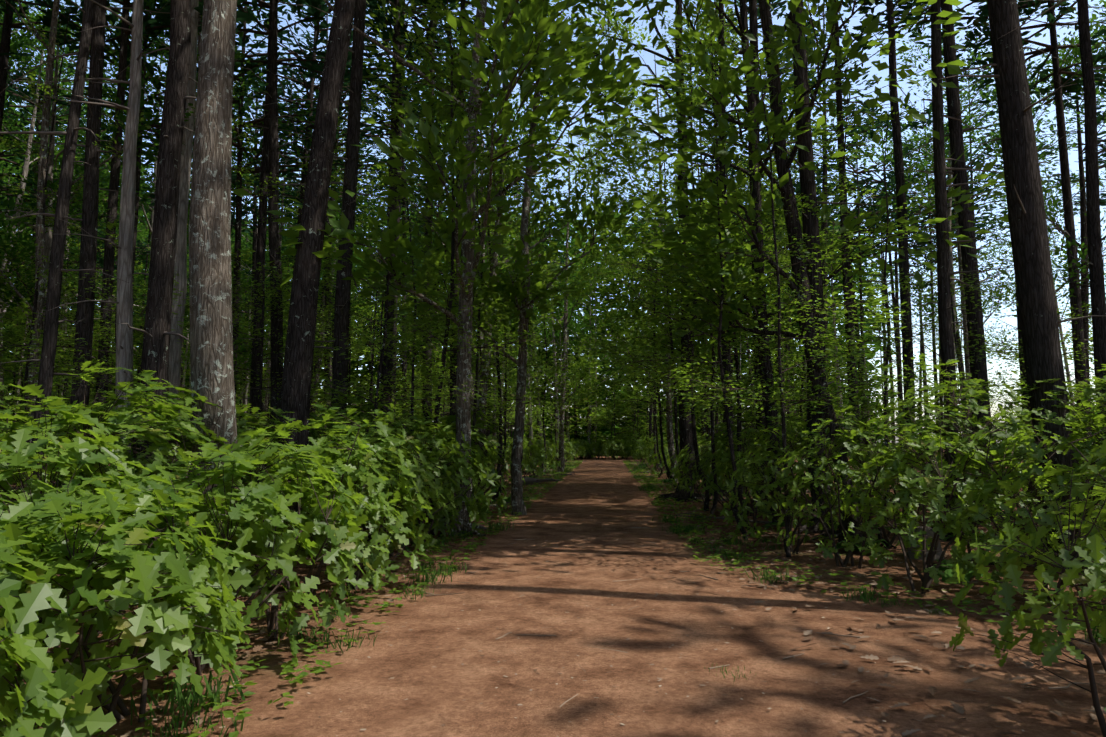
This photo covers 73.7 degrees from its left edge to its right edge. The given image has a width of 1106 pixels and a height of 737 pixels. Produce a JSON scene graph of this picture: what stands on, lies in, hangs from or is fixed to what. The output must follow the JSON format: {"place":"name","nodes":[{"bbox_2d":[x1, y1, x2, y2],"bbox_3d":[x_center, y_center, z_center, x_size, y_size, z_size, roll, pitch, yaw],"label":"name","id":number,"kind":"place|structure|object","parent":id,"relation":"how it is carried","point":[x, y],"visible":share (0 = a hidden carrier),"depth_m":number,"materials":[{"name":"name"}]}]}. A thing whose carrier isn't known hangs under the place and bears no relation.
{"place":"outdoors","nodes":[
{"label":"outdoors","id":0,"kind":"place"},
{"bbox_2d":[0,97,896,455],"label":"treeline backdrop","id":1,"kind":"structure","parent":0,"point":[574,435],"depth_m":81.73,"materials":[{"name":"green plant"}]},
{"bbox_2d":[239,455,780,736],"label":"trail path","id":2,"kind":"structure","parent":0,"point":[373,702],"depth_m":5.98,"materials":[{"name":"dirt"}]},
{"bbox_2d":[0,444,1105,736],"bbox_3d":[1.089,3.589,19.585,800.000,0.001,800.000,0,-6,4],"label":"ground","id":3,"kind":"structure","parent":0,"point":[792,688],"depth_m":5.71,"materials":[{"name":"soil"},{"name":"dry leaves"}]},
{"bbox_2d":[0,523,74,736],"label":"oak shrub","id":4,"kind":"object","parent":3,"relation":"on","point":[39,692],"visible":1,"depth_m":3.12,"materials":[{"name":"green plant"}]},
{"bbox_2d":[0,491,93,647],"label":"oak shrub","id":5,"kind":"object","parent":3,"relation":"on","point":[22,509],"visible":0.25,"depth_m":4.23,"materials":[{"name":"green plant"}]},
{"bbox_2d":[0,383,153,675],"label":"oak shrub","id":6,"kind":"object","parent":3,"relation":"on","point":[23,455],"visible":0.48,"depth_m":5.33,"materials":[{"name":"green plant"}]},
{"bbox_2d":[14,0,147,466],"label":"tree","id":7,"kind":"object","parent":3,"relation":"on","point":[124,338],"visible":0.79,"depth_m":11.62,"materials":[{"name":"brown plant"}]},
{"bbox_2d":[0,0,188,437],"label":"tree","id":8,"kind":"object","parent":3,"relation":"on","point":[23,108],"visible":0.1,"depth_m":36.68,"materials":[{"name":"green plant"}]},
{"bbox_2d":[0,2,189,442],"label":"beech tree","id":9,"kind":"object","parent":3,"relation":"on","point":[24,305],"visible":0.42,"depth_m":16.07,"materials":[{"name":"green plant"}]},
{"bbox_2d":[0,108,191,465],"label":"beech sapling","id":10,"kind":"object","parent":3,"relation":"on","point":[72,354],"visible":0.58,"depth_m":13.93,"materials":[{"name":"green plant"}]},
{"bbox_2d":[6,0,198,486],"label":"pine tree","id":11,"kind":"object","parent":3,"relation":"on","point":[85,310],"visible":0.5,"depth_m":14.48,"materials":[{"name":"brown plant"}]},
{"bbox_2d":[0,361,221,633],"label":"oak shrub","id":12,"kind":"object","parent":3,"relation":"on","point":[96,411],"visible":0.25,"depth_m":6.53,"materials":[{"name":"green plant"}]},
{"bbox_2d":[0,488,241,736],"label":"oak shrub","id":13,"kind":"object","parent":3,"relation":"on","point":[162,618],"visible":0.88,"depth_m":3.67,"materials":[{"name":"green plant"}]},
{"bbox_2d":[0,0,257,480],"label":"pine tree","id":14,"kind":"object","parent":3,"relation":"on","point":[49,344],"visible":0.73,"depth_m":11.32,"materials":[{"name":"brown plant"}]},
{"bbox_2d":[0,465,258,736],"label":"oak shrub","id":15,"kind":"object","parent":3,"relation":"on","point":[201,544],"visible":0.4,"depth_m":4.30,"materials":[{"name":"green plant"}]},
{"bbox_2d":[59,0,203,466],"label":"pine tree","id":16,"kind":"object","parent":3,"relation":"on","point":[112,207],"visible":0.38,"depth_m":19.69,"materials":[{"name":"brown plant"}]},
{"bbox_2d":[0,0,268,478],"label":"tree","id":17,"kind":"object","parent":3,"relation":"on","point":[40,236],"visible":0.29,"depth_m":16.30,"materials":[{"name":"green plant"}]},
{"bbox_2d":[38,375,243,549],"bbox_3d":[-4.460,1.290,7.930,2.215,2.431,2.111,1,-6,-12],"label":"oak shrub","id":18,"kind":"object","parent":3,"relation":"on","point":[165,451],"visible":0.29,"depth_m":7.96,"materials":[{"name":"green plant"}]},
{"bbox_2d":[114,0,197,475],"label":"pine tree","id":19,"kind":"object","parent":3,"relation":"on","point":[156,331],"visible":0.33,"depth_m":11.43,"materials":[{"name":"brown plant"}]},
{"bbox_2d":[168,0,198,471],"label":"tree trunk","id":20,"kind":"object","parent":3,"relation":"on","point":[174,370],"visible":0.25,"depth_m":16.02,"materials":[{"name":"brown plant"}]},
{"bbox_2d":[85,442,319,674],"bbox_3d":[-2.611,1.414,5.529,1.628,1.710,1.707,-3,-7,31],"label":"oak shrub","id":21,"kind":"object","parent":3,"relation":"on","point":[240,570],"visible":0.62,"depth_m":5.42,"materials":[{"name":"green plant"}]},
{"bbox_2d":[0,100,449,444],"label":"beech tree","id":22,"kind":"object","parent":3,"relation":"on","point":[288,294],"visible":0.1,"depth_m":28.76,"materials":[{"name":"green plant"}]},
{"bbox_2d":[186,0,282,584],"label":"oak tree","id":23,"kind":"object","parent":3,"relation":"on","point":[211,334],"visible":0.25,"depth_m":8.50,"materials":[{"name":"grey plant"}]},
{"bbox_2d":[136,80,351,428],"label":"beech sapling","id":24,"kind":"object","parent":3,"relation":"on","point":[263,305],"visible":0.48,"depth_m":17.21,"materials":[{"name":"green plant"}]},
{"bbox_2d":[0,0,491,474],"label":"tree","id":25,"kind":"object","parent":3,"relation":"on","point":[14,47],"visible":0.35,"depth_m":29.14,"materials":[{"name":"green plant"}]},
{"bbox_2d":[161,0,381,430],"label":"pine tree","id":26,"kind":"object","parent":3,"relation":"on","point":[259,5],"visible":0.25,"depth_m":21.52,"materials":[{"name":"brown plant"}]},
{"bbox_2d":[0,154,552,469],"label":"beech tree","id":27,"kind":"object","parent":3,"relation":"on","point":[419,380],"visible":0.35,"depth_m":20.98,"materials":[{"name":"green plant"}]},
{"bbox_2d":[186,424,371,639],"bbox_3d":[-2.381,1.414,6.356,1.755,1.864,1.747,0,-6,4],"label":"oak shrub","id":28,"kind":"object","parent":3,"relation":"on","point":[347,548],"visible":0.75,"depth_m":6.14,"materials":[{"name":"green plant"}]},
{"bbox_2d":[0,0,566,454],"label":"tree","id":29,"kind":"object","parent":3,"relation":"on","point":[276,156],"visible":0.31,"depth_m":24.50,"materials":[{"name":"green plant"}]},
{"bbox_2d":[3,51,580,446],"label":"tree","id":30,"kind":"object","parent":3,"relation":"on","point":[539,422],"visible":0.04,"depth_m":47.07,"materials":[{"name":"green plant"}]},
{"bbox_2d":[0,5,588,424],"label":"tree","id":31,"kind":"object","parent":3,"relation":"on","point":[15,95],"visible":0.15,"depth_m":32.69,"materials":[{"name":"green plant"}]},
{"bbox_2d":[219,404,402,607],"bbox_3d":[-2.472,1.423,7.688,1.896,2.105,1.941,0,-6,4],"label":"oak shrub","id":32,"kind":"object","parent":3,"relation":"on","point":[340,466],"visible":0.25,"depth_m":7.40,"materials":[{"name":"green plant"}]},
{"bbox_2d":[268,0,354,556],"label":"tree trunk","id":33,"kind":"object","parent":3,"relation":"on","point":[297,372],"visible":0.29,"depth_m":11.01,"materials":[{"name":"brown plant"}]},
{"bbox_2d":[257,0,438,444],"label":"pine tree","id":34,"kind":"object","parent":3,"relation":"on","point":[342,298],"visible":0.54,"depth_m":14.95,"materials":[{"name":"brown plant"}]},
{"bbox_2d":[281,421,431,590],"bbox_3d":[-2.294,1.577,8.445,1.791,1.950,1.888,0,-6,4],"label":"oak shrub","id":35,"kind":"object","parent":3,"relation":"on","point":[407,500],"visible":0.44,"depth_m":8.20,"materials":[{"name":"green plant"}]},
{"bbox_2d":[314,403,447,554],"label":"oak shrub","id":36,"kind":"object","parent":3,"relation":"on","point":[416,468],"visible":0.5,"depth_m":9.54,"materials":[{"name":"green plant"}]},
{"bbox_2d":[184,107,583,466],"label":"tree","id":37,"kind":"object","parent":3,"relation":"on","point":[421,234],"visible":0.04,"depth_m":49.42,"materials":[{"name":"green plant"}]},
{"bbox_2d":[231,50,545,431],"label":"tree","id":38,"kind":"object","parent":3,"relation":"on","point":[378,152],"visible":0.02,"depth_m":49.14,"materials":[{"name":"green plant"}]},
{"bbox_2d":[324,415,472,557],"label":"oak shrub","id":39,"kind":"object","parent":3,"relation":"on","point":[430,457],"visible":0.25,"depth_m":10.97,"materials":[{"name":"green plant"}]},
{"bbox_2d":[319,109,510,520],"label":"beech sapling","id":40,"kind":"object","parent":3,"relation":"on","point":[491,308],"visible":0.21,"depth_m":15.47,"materials":[{"name":"green plant"}]},
{"bbox_2d":[311,122,527,541],"bbox_3d":[-2.607,-0.529,12.723,4.072,7.144,3.054,-4,-7,33],"label":"beech sapling","id":41,"kind":"object","parent":3,"relation":"on","point":[376,389],"visible":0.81,"depth_m":12.29,"materials":[{"name":"green plant"}]},
{"bbox_2d":[348,0,497,425],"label":"pine tree","id":42,"kind":"object","parent":3,"relation":"on","point":[377,21],"visible":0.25,"depth_m":24.38,"materials":[{"name":"green plant"}]},
{"bbox_2d":[365,411,483,546],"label":"oak shrub","id":43,"kind":"object","parent":3,"relation":"on","point":[420,425],"visible":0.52,"depth_m":11.72,"materials":[{"name":"green plant"}]},
{"bbox_2d":[364,0,492,424],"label":"pine tree","id":44,"kind":"object","parent":3,"relation":"on","point":[387,360],"visible":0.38,"depth_m":19.56,"materials":[{"name":"brown plant"}]},
{"bbox_2d":[384,421,490,536],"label":"oak shrub","id":45,"kind":"object","parent":3,"relation":"on","point":[440,526],"visible":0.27,"depth_m":12.47,"materials":[{"name":"green plant"}]},
{"bbox_2d":[369,0,555,443],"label":"pine tree","id":46,"kind":"object","parent":3,"relation":"on","point":[388,30],"visible":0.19,"depth_m":21.25,"materials":[{"name":"green plant"}]},
{"bbox_2d":[231,0,694,536],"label":"oak tree","id":47,"kind":"object","parent":3,"relation":"on","point":[464,218],"visible":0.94,"depth_m":11.57,"materials":[{"name":"green plant"}]},
{"bbox_2d":[361,0,567,534],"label":"beech sapling","id":48,"kind":"object","parent":3,"relation":"on","point":[451,289],"visible":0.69,"depth_m":13.00,"materials":[{"name":"green plant"}]},
{"bbox_2d":[438,411,516,517],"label":"oak shrub","id":49,"kind":"object","parent":3,"relation":"on","point":[501,502],"visible":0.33,"depth_m":15.96,"materials":[{"name":"green plant"}]},
{"bbox_2d":[364,41,595,502],"bbox_3d":[-2.007,-2.748,20.782,4.994,13.375,5.724,-5,-7,41],"label":"beech sapling","id":50,"kind":"object","parent":3,"relation":"on","point":[498,378],"visible":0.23,"depth_m":20.42,"materials":[{"name":"green plant"}]},
{"bbox_2d":[382,136,583,495],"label":"beech sapling","id":51,"kind":"object","parent":3,"relation":"on","point":[476,360],"visible":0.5,"depth_m":15.92,"materials":[{"name":"green plant"}]},
{"bbox_2d":[344,0,683,502],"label":"oak tree","id":52,"kind":"object","parent":3,"relation":"on","point":[605,170],"visible":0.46,"depth_m":20.21,"materials":[{"name":"green plant"}]},
{"bbox_2d":[14,413,1027,543],"bbox_3d":[-0.412,1.959,14.395,18.104,2.356,7.026,0,-6,4],"label":"shrub oak row","id":53,"kind":"object","parent":3,"relation":"on","point":[895,486],"visible":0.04,"depth_m":12.46,"materials":[{"name":"green plant"}]},
{"bbox_2d":[382,0,676,514],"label":"oak tree","id":54,"kind":"object","parent":3,"relation":"on","point":[520,266],"visible":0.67,"depth_m":16.34,"materials":[{"name":"green plant"}]},
{"bbox_2d":[0,0,1105,452],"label":"tree","id":55,"kind":"object","parent":3,"relation":"on","point":[4,60],"visible":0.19,"depth_m":26.69,"materials":[{"name":"green plant"}]},
{"bbox_2d":[474,111,631,473],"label":"oak tree","id":56,"kind":"object","parent":3,"relation":"on","point":[581,372],"visible":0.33,"depth_m":37.80,"materials":[{"name":"green plant"}]},
{"bbox_2d":[0,176,1105,486],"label":"treeline","id":57,"kind":"object","parent":3,"relation":"on","point":[1066,334],"visible":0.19,"depth_m":26.12,"materials":[{"name":"green plant"}]},
{"bbox_2d":[0,0,1105,424],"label":"tree","id":58,"kind":"object","parent":3,"relation":"on","point":[188,272],"visible":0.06,"depth_m":54.75,"materials":[{"name":"green plant"}]},
{"bbox_2d":[238,135,894,460],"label":"tree","id":59,"kind":"object","parent":3,"relation":"on","point":[834,309],"visible":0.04,"depth_m":49.19,"materials":[{"name":"green plant"}]},
{"bbox_2d":[508,252,674,458],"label":"beech tree","id":60,"kind":"object","parent":3,"relation":"on","point":[604,420],"visible":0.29,"depth_m":69.83,"materials":[{"name":"green plant"}]},
{"bbox_2d":[92,460,1105,736],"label":"ground plants","id":61,"kind":"object","parent":3,"relation":"on","point":[212,696],"visible":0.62,"depth_m":7.58,"materials":[{"name":"green plant"}]},
{"bbox_2d":[564,431,645,459],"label":"oak shrub","id":62,"kind":"object","parent":3,"relation":"on","point":[584,446],"visible":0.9,"depth_m":65.22,"materials":[{"name":"green plant"}]},
{"bbox_2d":[115,482,1105,736],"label":"ground litter","id":63,"kind":"object","parent":3,"relation":"on","point":[807,632],"visible":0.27,"depth_m":6.12,"materials":[{"name":"brown plant"}]},
{"bbox_2d":[587,156,747,488],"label":"beech sapling","id":64,"kind":"object","parent":3,"relation":"on","point":[660,420],"visible":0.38,"depth_m":25.67,"materials":[{"name":"green plant"}]},
{"bbox_2d":[561,0,799,482],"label":"oak tree","id":65,"kind":"object","parent":3,"relation":"on","point":[669,431],"visible":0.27,"depth_m":29.94,"materials":[{"name":"green plant"}]},
{"bbox_2d":[582,77,794,471],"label":"beech sapling","id":66,"kind":"object","parent":3,"relation":"on","point":[675,399],"visible":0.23,"depth_m":23.84,"materials":[{"name":"green plant"}]},
{"bbox_2d":[514,0,869,502],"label":"oak tree","id":67,"kind":"object","parent":3,"relation":"on","point":[685,433],"visible":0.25,"depth_m":21.06,"materials":[{"name":"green plant"}]},
{"bbox_2d":[601,84,795,514],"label":"beech sapling","id":68,"kind":"object","parent":3,"relation":"on","point":[713,508],"visible":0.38,"depth_m":16.77,"materials":[{"name":"green plant"}]},
{"bbox_2d":[559,6,843,510],"bbox_3d":[3.410,-3.480,18.558,6.249,14.432,5.870,-4,-7,35],"label":"beech sapling","id":69,"kind":"object","parent":3,"relation":"on","point":[696,451],"visible":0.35,"depth_m":18.07,"materials":[{"name":"green plant"}]},
{"bbox_2d":[575,29,848,538],"bbox_3d":[2.304,-1.448,13.588,4.277,9.220,4.249,1,-6,-15],"label":"beech sapling","id":70,"kind":"object","parent":3,"relation":"on","point":[666,369],"visible":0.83,"depth_m":12.70,"materials":[{"name":"green plant"}]},
{"bbox_2d":[600,0,861,515],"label":"beech sapling","id":71,"kind":"object","parent":3,"relation":"on","point":[738,402],"visible":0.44,"depth_m":15.88,"materials":[{"name":"green plant"}]},
{"bbox_2d":[535,222,936,458],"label":"tree","id":72,"kind":"object","parent":3,"relation":"on","point":[651,411],"depth_m":66.68,"materials":[{"name":"green plant"}]},
{"bbox_2d":[593,0,893,449],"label":"oak tree","id":73,"kind":"object","parent":3,"relation":"on","point":[712,33],"visible":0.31,"depth_m":25.76,"materials":[{"name":"green plant"}]},
{"bbox_2d":[427,0,1061,526],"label":"oak tree","id":74,"kind":"object","parent":3,"relation":"on","point":[553,44],"visible":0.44,"depth_m":13.84,"materials":[{"name":"green plant"}]},
{"bbox_2d":[696,407,801,531],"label":"oak shrub","id":75,"kind":"object","parent":3,"relation":"on","point":[758,503],"visible":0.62,"depth_m":13.52,"materials":[{"name":"green plant"}]},
{"bbox_2d":[597,0,909,548],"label":"oak tree","id":76,"kind":"object","parent":3,"relation":"on","point":[778,129],"visible":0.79,"depth_m":11.96,"materials":[{"name":"green plant"}]},
{"bbox_2d":[442,0,1105,470],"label":"tree","id":77,"kind":"object","parent":3,"relation":"on","point":[1082,222],"visible":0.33,"depth_m":35.03,"materials":[{"name":"green plant"}]},
{"bbox_2d":[656,25,917,557],"bbox_3d":[3.352,-1.231,10.861,3.476,8.215,4.905,-3,-6,28],"label":"beech sapling","id":78,"kind":"object","parent":3,"relation":"on","point":[875,302],"visible":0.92,"depth_m":10.95,"materials":[{"name":"green plant"}]},
{"bbox_2d":[720,416,854,553],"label":"oak shrub","id":79,"kind":"object","parent":3,"relation":"on","point":[758,478],"visible":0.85,"depth_m":10.94,"materials":[{"name":"green plant"}]},
{"bbox_2d":[684,54,958,506],"bbox_3d":[6.495,-2.141,17.699,6.853,11.484,5.149,1,-6,-11],"label":"beech sapling","id":80,"kind":"object","parent":3,"relation":"on","point":[909,282],"visible":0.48,"depth_m":17.09,"materials":[{"name":"green plant"}]},
{"bbox_2d":[747,0,901,493],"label":"pine tree","id":81,"kind":"object","parent":3,"relation":"on","point":[840,128],"visible":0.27,"depth_m":24.40,"materials":[{"name":"brown plant"}]},
{"bbox_2d":[757,0,893,533],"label":"pine tree","id":82,"kind":"object","parent":3,"relation":"on","point":[810,223],"visible":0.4,"depth_m":13.80,"materials":[{"name":"brown plant"}]},
{"bbox_2d":[645,46,1042,461],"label":"tree","id":83,"kind":"object","parent":3,"relation":"on","point":[914,126],"visible":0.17,"depth_m":45.25,"materials":[{"name":"green plant"}]},
{"bbox_2d":[772,405,922,568],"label":"oak shrub","id":84,"kind":"object","parent":3,"relation":"on","point":[851,542],"visible":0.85,"depth_m":9.76,"materials":[{"name":"green plant"}]},
{"bbox_2d":[795,386,960,548],"bbox_3d":[5.150,1.552,11.649,2.261,2.637,1.957,0,-6,4],"label":"oak shrub","id":85,"kind":"object","parent":3,"relation":"on","point":[855,497],"visible":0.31,"depth_m":11.46,"materials":[{"name":"green plant"}]},
{"bbox_2d":[743,96,1028,547],"bbox_3d":[5.281,-0.659,12.102,4.657,7.283,3.589,0,-6,4],"label":"beech sapling","id":86,"kind":"object","parent":3,"relation":"on","point":[923,367],"visible":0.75,"depth_m":11.66,"materials":[{"name":"green plant"}]},
{"bbox_2d":[853,0,935,496],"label":"pine tree","id":87,"kind":"object","parent":3,"relation":"on","point":[899,175],"visible":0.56,"depth_m":20.04,"materials":[{"name":"brown plant"}]},
{"bbox_2d":[840,396,1015,593],"bbox_3d":[4.113,1.423,8.243,1.798,2.228,1.828,-3,-7,32],"label":"oak shrub","id":88,"kind":"object","parent":3,"relation":"on","point":[930,571],"visible":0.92,"depth_m":7.87,"materials":[{"name":"green plant"}]},
{"bbox_2d":[891,0,1003,540],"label":"pine tree","id":89,"kind":"object","parent":3,"relation":"on","point":[944,274],"visible":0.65,"depth_m":12.89,"materials":[{"name":"brown plant"}]},
{"bbox_2d":[896,0,1018,522],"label":"pine tree","id":90,"kind":"object","parent":3,"relation":"on","point":[955,138],"visible":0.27,"depth_m":15.91,"materials":[{"name":"brown plant"}]},
{"bbox_2d":[828,100,1105,463],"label":"tree","id":91,"kind":"object","parent":3,"relation":"on","point":[981,236],"visible":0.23,"depth_m":49.44,"materials":[{"name":"green plant"}]},
{"bbox_2d":[869,359,1065,575],"bbox_3d":[5.168,1.246,9.271,2.322,2.784,2.296,0,-6,4],"label":"oak shrub","id":92,"kind":"object","parent":3,"relation":"on","point":[968,422],"visible":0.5,"depth_m":8.95,"materials":[{"name":"green plant"}]},
{"bbox_2d":[902,160,1105,526],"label":"beech sapling","id":93,"kind":"object","parent":3,"relation":"on","point":[953,292],"visible":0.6,"depth_m":13.93,"materials":[{"name":"green plant"}]},
{"bbox_2d":[910,0,1105,481],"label":"tree","id":94,"kind":"object","parent":3,"relation":"on","point":[1060,106],"visible":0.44,"depth_m":24.75,"materials":[{"name":"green plant"}]},
{"bbox_2d":[938,0,1105,574],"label":"pine tree","id":95,"kind":"object","parent":3,"relation":"on","point":[1042,353],"visible":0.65,"depth_m":9.87,"materials":[{"name":"brown plant"}]},
{"bbox_2d":[943,464,1105,736],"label":"oak shrub","id":96,"kind":"object","parent":3,"relation":"on","point":[1095,571],"visible":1,"depth_m":4.00,"materials":[{"name":"green plant"}]},
{"bbox_2d":[943,381,1105,602],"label":"oak shrub","id":97,"kind":"object","parent":3,"relation":"on","point":[1037,452],"visible":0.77,"depth_m":7.46,"materials":[{"name":"green plant"}]},
{"bbox_2d":[955,1,1105,374],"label":"tree","id":98,"kind":"object","parent":3,"relation":"on","point":[1101,118],"visible":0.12,"depth_m":20.58,"materials":[{"name":"green plant"}]},
{"bbox_2d":[980,367,1105,548],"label":"oak shrub","id":99,"kind":"object","parent":3,"relation":"on","point":[1040,426],"visible":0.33,"depth_m":9.55,"materials":[{"name":"green plant"}]},
{"bbox_2d":[1026,364,1105,580],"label":"oak shrub","id":100,"kind":"object","parent":3,"relation":"on","point":[1088,391],"visible":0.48,"depth_m":7.49,"materials":[{"name":"green plant"}]},
{"bbox_2d":[1040,0,1105,500],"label":"pine tree","id":101,"kind":"object","parent":3,"relation":"on","point":[1096,274],"visible":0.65,"depth_m":16.82,"materials":[{"name":"brown plant"}]},
{"bbox_2d":[1050,427,1105,626],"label":"oak shrub","id":102,"kind":"object","parent":3,"relation":"on","point":[1101,453],"visible":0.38,"depth_m":5.41,"materials":[{"name":"green plant"}]},
{"bbox_2d":[0,0,1105,442],"label":"sky","id":103,"kind":"structure","parent":0,"point":[648,57],"materials":[{"name":"blue"}]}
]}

